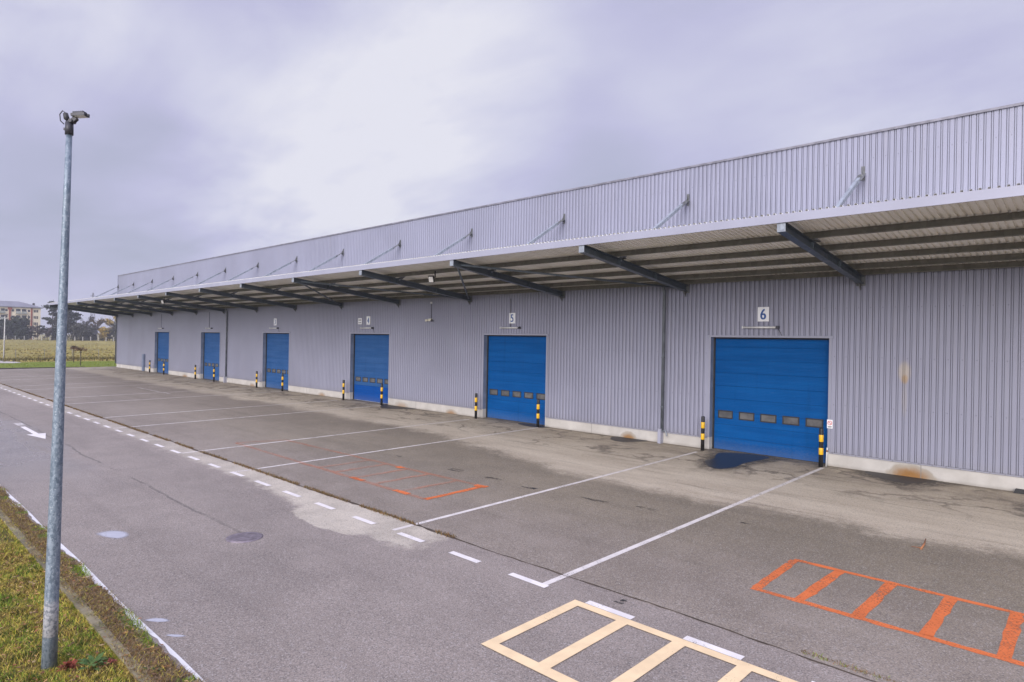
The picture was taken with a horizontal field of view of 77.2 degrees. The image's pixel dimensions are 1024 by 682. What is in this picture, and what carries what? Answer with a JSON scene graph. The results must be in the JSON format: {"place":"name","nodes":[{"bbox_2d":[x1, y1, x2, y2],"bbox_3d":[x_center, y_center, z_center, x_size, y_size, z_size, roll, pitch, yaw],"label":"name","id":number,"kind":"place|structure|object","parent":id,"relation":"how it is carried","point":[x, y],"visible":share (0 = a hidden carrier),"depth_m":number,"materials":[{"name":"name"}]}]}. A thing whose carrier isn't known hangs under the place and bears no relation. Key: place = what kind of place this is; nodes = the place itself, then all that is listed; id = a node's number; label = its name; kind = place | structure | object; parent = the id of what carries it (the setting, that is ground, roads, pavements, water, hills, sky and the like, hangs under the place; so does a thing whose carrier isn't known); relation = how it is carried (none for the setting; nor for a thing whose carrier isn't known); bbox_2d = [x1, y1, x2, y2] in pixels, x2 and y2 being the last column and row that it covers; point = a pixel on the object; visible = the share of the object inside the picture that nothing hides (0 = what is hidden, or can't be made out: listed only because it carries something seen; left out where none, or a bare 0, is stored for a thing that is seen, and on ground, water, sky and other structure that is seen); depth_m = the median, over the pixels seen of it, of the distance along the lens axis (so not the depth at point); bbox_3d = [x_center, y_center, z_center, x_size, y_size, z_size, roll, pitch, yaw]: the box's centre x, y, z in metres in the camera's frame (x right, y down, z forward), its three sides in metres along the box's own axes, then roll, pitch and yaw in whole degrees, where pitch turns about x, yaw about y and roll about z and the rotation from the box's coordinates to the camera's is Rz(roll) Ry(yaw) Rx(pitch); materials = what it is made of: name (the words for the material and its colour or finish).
{"place":"outdoors","nodes":[
{"label":"outdoors","id":0,"kind":"place"},
{"bbox_2d":[0,339,114,361],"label":"field grass","id":1,"kind":"structure","parent":0,"point":[83,355],"depth_m":122.02,"materials":[{"name":"green plant"}]},
{"bbox_2d":[0,356,116,367],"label":"lawn grass","id":2,"kind":"structure","parent":0,"point":[51,358],"depth_m":88.29,"materials":[{"name":"green plant"}]},
{"bbox_2d":[0,333,135,681],"bbox_3d":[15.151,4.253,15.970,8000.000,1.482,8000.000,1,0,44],"label":"ground","id":3,"kind":"structure","parent":0,"point":[13,344],"depth_m":10.31,"materials":[{"name":"green plant"}]},
{"bbox_2d":[3,314,7,357],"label":"lamp post","id":4,"kind":"object","parent":3,"relation":"on","point":[4,338],"visible":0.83,"depth_m":89.14,"materials":[{"name":"metal"}]},
{"bbox_2d":[0,324,13,339],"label":"bushy tree","id":5,"kind":"object","parent":3,"relation":"on","point":[2,331],"visible":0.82,"depth_m":275.23,"materials":[{"name":"green plant"}]},
{"bbox_2d":[0,318,22,339],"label":"bushy tree","id":6,"kind":"object","parent":3,"relation":"on","point":[10,324],"visible":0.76,"depth_m":278.11,"materials":[{"name":"green plant"}]},
{"bbox_2d":[8,324,27,339],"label":"bushy tree","id":7,"kind":"object","parent":3,"relation":"on","point":[17,329],"visible":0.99,"depth_m":278.86,"materials":[{"name":"green plant"}]},
{"bbox_2d":[6,315,35,339],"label":"bushy tree","id":8,"kind":"object","parent":3,"relation":"on","point":[26,322],"visible":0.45,"depth_m":285.32,"materials":[{"name":"green plant"}]},
{"bbox_2d":[0,301,42,339],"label":"apartment block","id":9,"kind":"structure","parent":3,"relation":"on","point":[18,309],"depth_m":299.87,"materials":[{"name":"paint"}]},
{"bbox_2d":[0,367,73,368],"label":"kerb","id":10,"kind":"structure","parent":3,"relation":"on","point":[32,367],"depth_m":69.48,"materials":[{"name":"grey concrete"}]},
{"bbox_2d":[30,325,45,339],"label":"bare shrub","id":11,"kind":"object","parent":3,"relation":"on","point":[39,332],"visible":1,"depth_m":284.96,"materials":[{"name":"grey plant"}]},
{"bbox_2d":[37,300,57,337],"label":"conifer tree","id":12,"kind":"object","parent":3,"relation":"on","point":[51,309],"visible":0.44,"depth_m":301.33,"materials":[{"name":"green plant"}]},
{"bbox_2d":[42,327,53,339],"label":"bare shrub","id":13,"kind":"object","parent":3,"relation":"on","point":[47,334],"visible":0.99,"depth_m":287.76,"materials":[{"name":"grey plant"}]},
{"bbox_2d":[0,349,98,357],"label":"wire fence","id":14,"kind":"object","parent":3,"relation":"on","point":[44,356],"visible":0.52,"depth_m":93.66,"materials":[{"name":"grey metal"}]},
{"bbox_2d":[47,327,68,339],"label":"bushy tree","id":15,"kind":"object","parent":3,"relation":"on","point":[54,329],"visible":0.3,"depth_m":290.04,"materials":[{"name":"green plant"}]},
{"bbox_2d":[2,335,113,340],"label":"boundary fence","id":16,"kind":"object","parent":3,"relation":"on","point":[74,338],"visible":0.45,"depth_m":292.35,"materials":[{"name":"concrete"}]},
{"bbox_2d":[50,312,75,337],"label":"bushy tree","id":17,"kind":"object","parent":3,"relation":"on","point":[69,324],"visible":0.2,"depth_m":298.55,"materials":[{"name":"green plant"}]},
{"bbox_2d":[41,110,89,671],"bbox_3d":[-5.457,0.620,7.851,0.415,6.903,0.164,1,0,-17],"label":"lamp post","id":18,"kind":"object","parent":3,"relation":"on","point":[49,656],"visible":0.98,"depth_m":7.80,"materials":[{"name":"metal"}]},
{"bbox_2d":[55,310,77,330],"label":"conifer tree","id":19,"kind":"object","parent":3,"relation":"on","point":[71,314],"visible":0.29,"depth_m":302.50,"materials":[{"name":"green plant"}]},
{"bbox_2d":[56,659,78,671],"bbox_3d":[-5.395,3.921,7.811,0.251,0.089,0.233,1,0,-31],"label":"weed","id":20,"kind":"object","parent":3,"relation":"on","point":[70,664],"visible":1,"depth_m":7.78,"materials":[{"name":"red plant"}]},
{"bbox_2d":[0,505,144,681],"bbox_3d":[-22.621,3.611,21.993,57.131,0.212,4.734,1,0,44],"label":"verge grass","id":21,"kind":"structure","parent":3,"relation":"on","point":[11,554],"depth_m":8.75,"materials":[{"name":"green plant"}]},
{"bbox_2d":[70,345,77,361],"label":"young tree","id":22,"kind":"object","parent":3,"relation":"on","point":[73,347],"visible":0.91,"depth_m":85.24,"materials":[{"name":"brown plant"}]},
{"bbox_2d":[69,311,82,332],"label":"conifer tree","id":23,"kind":"object","parent":3,"relation":"on","point":[78,316],"visible":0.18,"depth_m":308.87,"materials":[{"name":"green plant"}]},
{"bbox_2d":[0,509,154,681],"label":"kerb","id":24,"kind":"structure","parent":3,"relation":"on","point":[92,620],"depth_m":9.16,"materials":[{"name":"concrete"}]},
{"bbox_2d":[74,346,86,364],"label":"young tree","id":25,"kind":"object","parent":3,"relation":"on","point":[79,349],"visible":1,"depth_m":77.14,"materials":[{"name":"brown plant"}]},
{"bbox_2d":[70,322,92,340],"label":"bushy tree","id":26,"kind":"object","parent":3,"relation":"on","point":[81,330],"visible":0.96,"depth_m":297.99,"materials":[{"name":"green plant"}]},
{"bbox_2d":[80,315,96,327],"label":"bare tree","id":27,"kind":"object","parent":3,"relation":"on","point":[89,321],"visible":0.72,"depth_m":309.93,"materials":[{"name":"grey plant"}]},
{"bbox_2d":[82,327,96,340],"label":"bushy tree","id":28,"kind":"object","parent":3,"relation":"on","point":[92,336],"visible":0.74,"depth_m":301.62,"materials":[{"name":"green plant"}]},
{"bbox_2d":[0,541,187,681],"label":"fallen leaves","id":29,"kind":"object","parent":3,"relation":"on","point":[97,652],"visible":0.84,"depth_m":8.77,"materials":[{"name":"brown plant"}]},
{"bbox_2d":[77,652,111,670],"bbox_3d":[-5.100,3.908,7.818,0.391,0.120,0.382,1,0,44],"label":"weed","id":30,"kind":"object","parent":3,"relation":"on","point":[89,660],"visible":0.99,"depth_m":7.85,"materials":[{"name":"green plant"}]},
{"bbox_2d":[87,316,105,330],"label":"autumn tree","id":31,"kind":"object","parent":3,"relation":"on","point":[99,322],"visible":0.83,"depth_m":314.25,"materials":[{"name":"brown plant"}]},
{"bbox_2d":[98,327,108,340],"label":"autumn tree","id":32,"kind":"object","parent":3,"relation":"on","point":[102,334],"visible":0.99,"depth_m":304.82,"materials":[{"name":"yellow plant"}]},
{"bbox_2d":[100,329,114,340],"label":"bushy tree","id":33,"kind":"object","parent":3,"relation":"on","point":[109,337],"visible":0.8,"depth_m":306.87,"materials":[{"name":"green plant"}]},
{"bbox_2d":[105,316,115,339],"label":"autumn tree","id":34,"kind":"object","parent":3,"relation":"on","point":[109,322],"visible":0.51,"depth_m":316.99,"materials":[{"name":"yellow plant"}]},
{"bbox_2d":[102,658,118,666],"bbox_3d":[-4.950,3.942,7.887,0.150,0.055,0.193,1,0,44],"label":"weed","id":35,"kind":"object","parent":3,"relation":"on","point":[110,660],"visible":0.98,"depth_m":7.89,"materials":[{"name":"red plant"}]},
{"bbox_2d":[108,322,116,340],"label":"bushy tree","id":36,"kind":"object","parent":3,"relation":"on","point":[113,331],"visible":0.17,"depth_m":306.91,"materials":[{"name":"green plant"}]},
{"bbox_2d":[48,102,1023,490],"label":"warehouse","id":37,"kind":"structure","parent":3,"relation":"on","point":[878,274],"depth_m":23.21,"materials":[{"name":"metal"}]},
{"bbox_2d":[158,332,168,373],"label":"dock door","id":38,"kind":"structure","parent":37,"relation":"in","point":[163,337],"depth_m":64.02,"materials":[{"name":"metal"}]},
{"bbox_2d":[204,333,219,380],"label":"dock door","id":39,"kind":"structure","parent":37,"relation":"in","point":[212,340],"depth_m":55.70,"materials":[{"name":"metal"}]},
{"bbox_2d":[266,334,288,389],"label":"dock door","id":40,"kind":"structure","parent":37,"relation":"in","point":[277,344],"depth_m":47.34,"materials":[{"name":"metal"}]},
{"bbox_2d":[366,316,369,324],"bbox_3d":[-8.674,-1.241,38.754,0.390,0.500,0.026,1,0,44],"label":"number plate","id":41,"kind":"object","parent":37,"relation":"attached to","point":[368,320],"visible":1,"depth_m":38.74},
{"bbox_2d":[354,335,388,403],"bbox_3d":[-8.423,1.619,38.898,4.070,4.190,0.066,1,0,44],"label":"dock door","id":42,"kind":"structure","parent":37,"relation":"in","point":[371,351],"depth_m":38.98,"materials":[{"name":"metal"}]},
{"bbox_2d":[425,302,432,321],"bbox_3d":[-4.444,-1.576,34.584,0.614,1.077,0.235,1,0,44],"label":"twin spot lamp","id":43,"kind":"object","parent":37,"relation":"attached to","point":[431,320],"visible":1,"depth_m":34.63,"materials":[{"name":"grey metal"}]},
{"bbox_2d":[428,271,435,282],"bbox_3d":[-3.346,-2.691,26.988,0.330,0.468,0.204,1,0,14],"label":"floodlight","id":44,"kind":"object","parent":37,"relation":"attached to","point":[431,279],"visible":1,"depth_m":26.93,"materials":[{"name":"white metal"}]},
{"bbox_2d":[500,304,520,328],"bbox_3d":[-0.075,-1.298,30.483,1.270,1.435,0.147,1,0,44],"label":"tube lamp","id":45,"kind":"object","parent":37,"relation":"attached to","point":[510,327],"visible":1,"depth_m":30.55,"materials":[{"name":"white plastic"}]},
{"bbox_2d":[509,313,514,322],"bbox_3d":[0.010,-1.084,30.474,0.390,0.500,0.026,1,0,44],"label":"number plate","id":46,"kind":"object","parent":37,"relation":"attached to","point":[512,319],"visible":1,"depth_m":30.45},
{"bbox_2d":[487,335,545,424],"bbox_3d":[0.261,1.776,30.618,4.070,4.190,0.066,1,0,44],"label":"dock door","id":47,"kind":"structure","parent":37,"relation":"in","point":[516,364],"depth_m":30.62,"materials":[{"name":"metal"}]},
{"bbox_2d":[742,326,780,332],"bbox_3d":[8.621,-0.359,22.174,1.347,0.327,0.141,1,0,44],"label":"tube lamp","id":48,"kind":"object","parent":37,"relation":"attached to","point":[775,327],"visible":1,"depth_m":22.11,"materials":[{"name":"white plastic"}]},
{"bbox_2d":[758,307,768,320],"bbox_3d":[8.694,-0.927,22.194,0.390,0.500,0.026,1,0,44],"label":"number plate","id":49,"kind":"object","parent":37,"relation":"attached to","point":[763,313],"visible":1,"depth_m":22.18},
{"bbox_2d":[714,337,828,463],"bbox_3d":[8.945,1.933,22.337,4.070,4.190,0.066,1,0,44],"label":"dock door","id":50,"kind":"structure","parent":37,"relation":"in","point":[771,395],"depth_m":22.24,"materials":[{"name":"metal"}]},
{"bbox_2d":[827,419,832,428],"bbox_3d":[10.229,2.672,20.647,0.170,0.280,0.014,1,0,44],"label":"no smoking sign","id":51,"kind":"object","parent":37,"relation":"attached to","point":[829,423],"visible":1,"depth_m":20.63,"materials":[{"name":"white plastic"}]},
{"bbox_2d":[0,384,876,681],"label":"road","id":52,"kind":"structure","parent":0,"point":[306,588],"depth_m":10.45,"materials":[{"name":"grey asphalt"}]},
{"bbox_2d":[21,426,45,438],"bbox_3d":[-19.257,3.675,25.815,4.400,0.008,0.640,1,0,44],"label":"road arrow","id":53,"kind":"object","parent":52,"relation":"on","point":[39,435],"visible":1,"depth_m":25.31,"materials":[{"name":"white paint"}]},
{"bbox_2d":[0,485,201,680],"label":"road edge line","id":54,"kind":"object","parent":52,"relation":"on","point":[153,634],"visible":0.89,"depth_m":9.24,"materials":[{"name":"white paint"}]},
{"bbox_2d":[0,484,208,681],"bbox_3d":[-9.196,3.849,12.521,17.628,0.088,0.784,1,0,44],"label":"kerb litter","id":55,"kind":"object","parent":52,"relation":"on","point":[7,500],"visible":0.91,"depth_m":9.42,"materials":[{"name":"green plant"}]},
{"bbox_2d":[99,531,126,537],"bbox_3d":[-8.020,3.897,12.947,0.845,0.006,0.442,1,0,26],"label":"white splash","id":56,"kind":"object","parent":52,"relation":"on","point":[115,534],"visible":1,"depth_m":12.93,"materials":[{"name":"white paint"}]},
{"bbox_2d":[147,618,167,621],"bbox_3d":[-5.036,3.959,9.107,0.410,0.003,0.135,1,0,5],"label":"white splash","id":57,"kind":"object","parent":52,"relation":"on","point":[158,619],"visible":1,"depth_m":9.09,"materials":[{"name":"white paint"}]},
{"bbox_2d":[167,634,183,636],"bbox_3d":[-4.536,3.968,8.643,0.324,0.002,0.080,1,0,7],"label":"white splash","id":58,"kind":"object","parent":52,"relation":"on","point":[175,635],"visible":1,"depth_m":8.64,"materials":[{"name":"white paint"}]},
{"bbox_2d":[225,532,262,542],"bbox_3d":[-5.347,3.929,12.828,0.700,0.040,0.700,1,0,44],"label":"manhole cover","id":59,"kind":"object","parent":52,"relation":"on","point":[244,537],"visible":1,"depth_m":12.78,"materials":[{"name":"metal"}]},
{"bbox_2d":[255,480,270,485],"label":"road dash","id":60,"kind":"object","parent":52,"relation":"on","point":[263,483],"visible":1,"depth_m":17.42,"materials":[{"name":"white paint"}]},
{"bbox_2d":[282,491,300,496],"bbox_3d":[-5.605,3.889,16.328,0.829,0.002,0.130,1,0,44],"label":"road dash","id":61,"kind":"object","parent":52,"relation":"on","point":[291,493],"visible":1,"depth_m":16.36,"materials":[{"name":"white paint"}]},
{"bbox_2d":[314,502,335,509],"bbox_3d":[-4.440,3.910,15.217,0.787,0.002,0.130,1,0,44],"label":"road dash","id":62,"kind":"object","parent":52,"relation":"on","point":[325,506],"visible":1,"depth_m":15.25,"materials":[{"name":"white paint"}]},
{"bbox_2d":[353,516,374,523],"bbox_3d":[-3.258,3.932,14.090,0.786,0.002,0.130,1,0,44],"label":"road dash","id":63,"kind":"object","parent":52,"relation":"on","point":[363,519],"visible":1,"depth_m":14.06,"materials":[{"name":"white paint"}]},
{"bbox_2d":[397,532,423,541],"bbox_3d":[-2.042,3.954,12.931,0.789,0.002,0.130,1,0,44],"label":"road dash","id":64,"kind":"object","parent":52,"relation":"on","point":[411,537],"visible":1,"depth_m":12.91,"materials":[{"name":"white paint"}]},
{"bbox_2d":[0,383,875,681],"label":"joint seam","id":65,"kind":"object","parent":52,"relation":"on","point":[552,571],"visible":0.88,"depth_m":10.89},
{"bbox_2d":[449,551,480,562],"bbox_3d":[-0.872,3.975,11.815,0.774,0.002,0.130,1,0,44],"label":"road dash","id":66,"kind":"object","parent":52,"relation":"on","point":[464,556],"visible":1,"depth_m":11.78,"materials":[{"name":"white paint"}]},
{"bbox_2d":[508,573,548,587],"bbox_3d":[0.269,3.995,10.727,0.823,0.002,0.130,1,0,44],"label":"road dash","id":67,"kind":"object","parent":52,"relation":"on","point":[540,584],"visible":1,"depth_m":10.71,"materials":[{"name":"white paint"}]},
{"bbox_2d":[586,601,634,619],"bbox_3d":[1.458,4.017,9.594,0.820,0.002,0.130,1,0,44],"label":"road dash","id":68,"kind":"object","parent":52,"relation":"on","point":[611,610],"visible":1,"depth_m":9.57,"materials":[{"name":"white paint"}]},
{"bbox_2d":[481,600,797,681],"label":"cream ladder marking","id":69,"kind":"object","parent":52,"relation":"on","point":[740,671],"visible":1,"depth_m":8.30,"materials":[{"name":"paint"}]},
{"bbox_2d":[683,636,744,659],"bbox_3d":[2.648,4.039,8.459,0.812,0.002,0.130,1,0,44],"label":"road dash","id":70,"kind":"object","parent":52,"relation":"on","point":[717,649],"visible":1,"depth_m":8.44,"materials":[{"name":"white paint"}]},
{"bbox_2d":[0,366,1023,681],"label":"loading yard","id":71,"kind":"structure","parent":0,"point":[714,568],"depth_m":15.12,"materials":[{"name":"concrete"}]},
{"bbox_2d":[142,354,144,370],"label":"cabinet","id":72,"kind":"object","parent":71,"relation":"on","point":[143,362],"visible":1,"depth_m":66.84,"materials":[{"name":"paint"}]},
{"bbox_2d":[74,391,278,403],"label":"stall line","id":73,"kind":"object","parent":71,"relation":"on","point":[176,397],"visible":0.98,"depth_m":40.19,"materials":[{"name":"white paint"}]},
{"bbox_2d":[90,400,334,418],"bbox_3d":[-15.306,3.641,34.740,0.120,0.157,13.170,1,0,44],"label":"stall line","id":74,"kind":"object","parent":71,"relation":"on","point":[211,409],"visible":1,"depth_m":33.85,"materials":[{"name":"white paint"}]},
{"bbox_2d":[213,367,214,381],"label":"bollard","id":75,"kind":"object","parent":71,"relation":"on","point":[213,374],"visible":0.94,"depth_m":53.52,"materials":[{"name":"metal"}]},
{"bbox_2d":[121,405,380,427],"bbox_3d":[-12.182,3.696,32.003,0.120,0.161,13.520,1,0,44],"label":"stall line","id":76,"kind":"object","parent":71,"relation":"on","point":[249,416],"visible":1,"depth_m":31.39,"materials":[{"name":"white paint"}]},
{"bbox_2d":[256,371,257,387],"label":"bollard","id":77,"kind":"object","parent":71,"relation":"on","point":[256,379],"visible":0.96,"depth_m":48.04,"materials":[{"name":"metal"}]},
{"bbox_2d":[281,374,283,390],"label":"bollard","id":78,"kind":"object","parent":71,"relation":"on","point":[282,384],"visible":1,"depth_m":45.25,"materials":[{"name":"metal"}]},
{"bbox_2d":[185,419,468,452],"bbox_3d":[-6.622,3.798,26.459,0.120,0.157,13.170,1,0,44],"label":"stall line","id":79,"kind":"object","parent":71,"relation":"on","point":[323,436],"visible":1,"depth_m":25.51,"materials":[{"name":"white paint"}]},
{"bbox_2d":[342,380,344,399],"bbox_3d":[-10.454,3.058,39.817,0.139,1.288,0.139,1,0,44],"label":"bollard","id":80,"kind":"object","parent":71,"relation":"on","point":[343,390],"visible":0.98,"depth_m":39.77,"materials":[{"name":"metal"}]},
{"bbox_2d":[380,384,382,404],"bbox_3d":[-7.516,3.111,37.016,0.139,1.288,0.139,1,0,44],"label":"bollard","id":81,"kind":"object","parent":71,"relation":"on","point":[381,399],"visible":0.97,"depth_m":36.97,"materials":[{"name":"black metal"}]},
{"bbox_2d":[235,427,537,471],"bbox_3d":[-3.498,3.853,23.723,0.120,0.161,13.520,1,0,44],"label":"stall line","id":82,"kind":"object","parent":71,"relation":"on","point":[381,450],"visible":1,"depth_m":22.57,"materials":[{"name":"white paint"}]},
{"bbox_2d":[380,404,415,408],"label":"puddle","id":83,"kind":"object","parent":71,"relation":"on","point":[385,406],"visible":1,"depth_m":35.87,"materials":[{"name":"grey liquid"}]},
{"bbox_2d":[349,466,487,499],"bbox_3d":[-2.740,3.903,17.880,3.862,0.029,2.183,1,0,44],"label":"faded orange marking","id":84,"kind":"object","parent":71,"relation":"on","point":[464,490],"visible":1,"depth_m":16.77,"materials":[{"name":"paint"}]},
{"bbox_2d":[1,383,901,681],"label":"joint weeds","id":85,"kind":"object","parent":71,"relation":"on","point":[373,509],"visible":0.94,"depth_m":17.39,"materials":[{"name":"plant"}]},
{"bbox_2d":[474,393,477,418],"bbox_3d":[-1.770,3.215,31.537,0.139,1.288,0.139,1,0,44],"label":"bollard","id":86,"kind":"object","parent":71,"relation":"on","point":[476,400],"visible":0.97,"depth_m":31.48,"materials":[{"name":"black metal"}]},
{"bbox_2d":[518,423,545,427],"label":"puddle","id":87,"kind":"object","parent":71,"relation":"on","point":[532,425],"visible":0.97,"depth_m":29.24,"materials":[{"name":"grey liquid"}]},
{"bbox_2d":[536,400,539,426],"bbox_3d":[1.168,3.269,28.736,0.139,1.288,0.139,1,0,44],"label":"bollard","id":88,"kind":"object","parent":71,"relation":"on","point":[538,413],"visible":0.94,"depth_m":28.68,"materials":[{"name":"black metal"}]},
{"bbox_2d":[392,452,695,529],"bbox_3d":[2.062,3.956,18.179,0.120,0.157,13.170,1,0,44],"label":"stall line","id":89,"kind":"object","parent":71,"relation":"on","point":[406,526],"visible":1,"depth_m":16.31,"materials":[{"name":"white paint"}]},
{"bbox_2d":[610,436,646,441],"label":"puddle","id":90,"kind":"object","parent":71,"relation":"on","point":[620,439],"visible":1,"depth_m":25.49,"materials":[{"name":"grey liquid"}]},
{"bbox_2d":[543,468,823,584],"bbox_3d":[5.186,4.010,15.442,0.120,0.161,13.520,1,0,44],"label":"stall line","id":91,"kind":"object","parent":71,"relation":"on","point":[553,580],"visible":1,"depth_m":13.22,"materials":[{"name":"white paint"}]},
{"bbox_2d":[701,416,704,450],"bbox_3d":[6.914,3.373,23.257,0.139,1.288,0.139,1,0,44],"label":"bollard","id":92,"kind":"object","parent":71,"relation":"on","point":[702,431],"visible":0.98,"depth_m":23.20,"materials":[{"name":"black metal"}]},
{"bbox_2d":[703,453,778,468],"bbox_3d":[7.185,3.980,21.235,2.873,0.050,4.180,1,0,44],"label":"damp margin","id":93,"kind":"object","parent":71,"relation":"on","point":[745,465],"visible":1,"depth_m":21.24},
{"bbox_2d":[705,453,768,468],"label":"puddle","id":94,"kind":"object","parent":93,"relation":"on","point":[724,460],"visible":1,"depth_m":21.52,"materials":[{"name":"blue liquid"}]},
{"bbox_2d":[818,428,823,467],"bbox_3d":[9.852,3.426,20.455,0.139,1.288,0.139,1,0,44],"label":"bollard","id":95,"kind":"object","parent":71,"relation":"on","point":[821,441],"visible":0.92,"depth_m":20.40,"materials":[{"name":"black metal"}]},
{"bbox_2d":[750,559,1023,665],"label":"orange ladder marking","id":96,"kind":"object","parent":71,"relation":"on","point":[934,623],"visible":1,"depth_m":9.73,"materials":[{"name":"paint"}]},
{"bbox_2d":[859,471,947,485],"bbox_3d":[11.302,4.043,18.672,3.265,0.021,1.793,1,0,44],"label":"damp margin","id":97,"kind":"object","parent":71,"relation":"on","point":[904,483],"visible":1,"depth_m":18.27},
{"bbox_2d":[865,471,937,482],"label":"puddle","id":98,"kind":"object","parent":97,"relation":"on","point":[899,478],"visible":1,"depth_m":18.86,"materials":[{"name":"grey liquid"}]},
{"bbox_2d":[911,538,925,549],"bbox_3d":[8.153,4.040,12.807,0.192,0.069,0.682,1,0,44],"label":"fallen twig","id":99,"kind":"object","parent":71,"relation":"on","point":[921,547],"visible":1,"depth_m":12.63,"materials":[{"name":"beige wood"}]},
{"bbox_2d":[1013,488,1023,493],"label":"rubber stop","id":100,"kind":"object","parent":71,"relation":"on","point":[1019,491],"visible":1,"depth_m":17.19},
{"bbox_2d":[0,0,1023,333],"label":"sky","id":101,"kind":"structure","parent":0,"point":[214,128],"materials":[{"name":"grey"}]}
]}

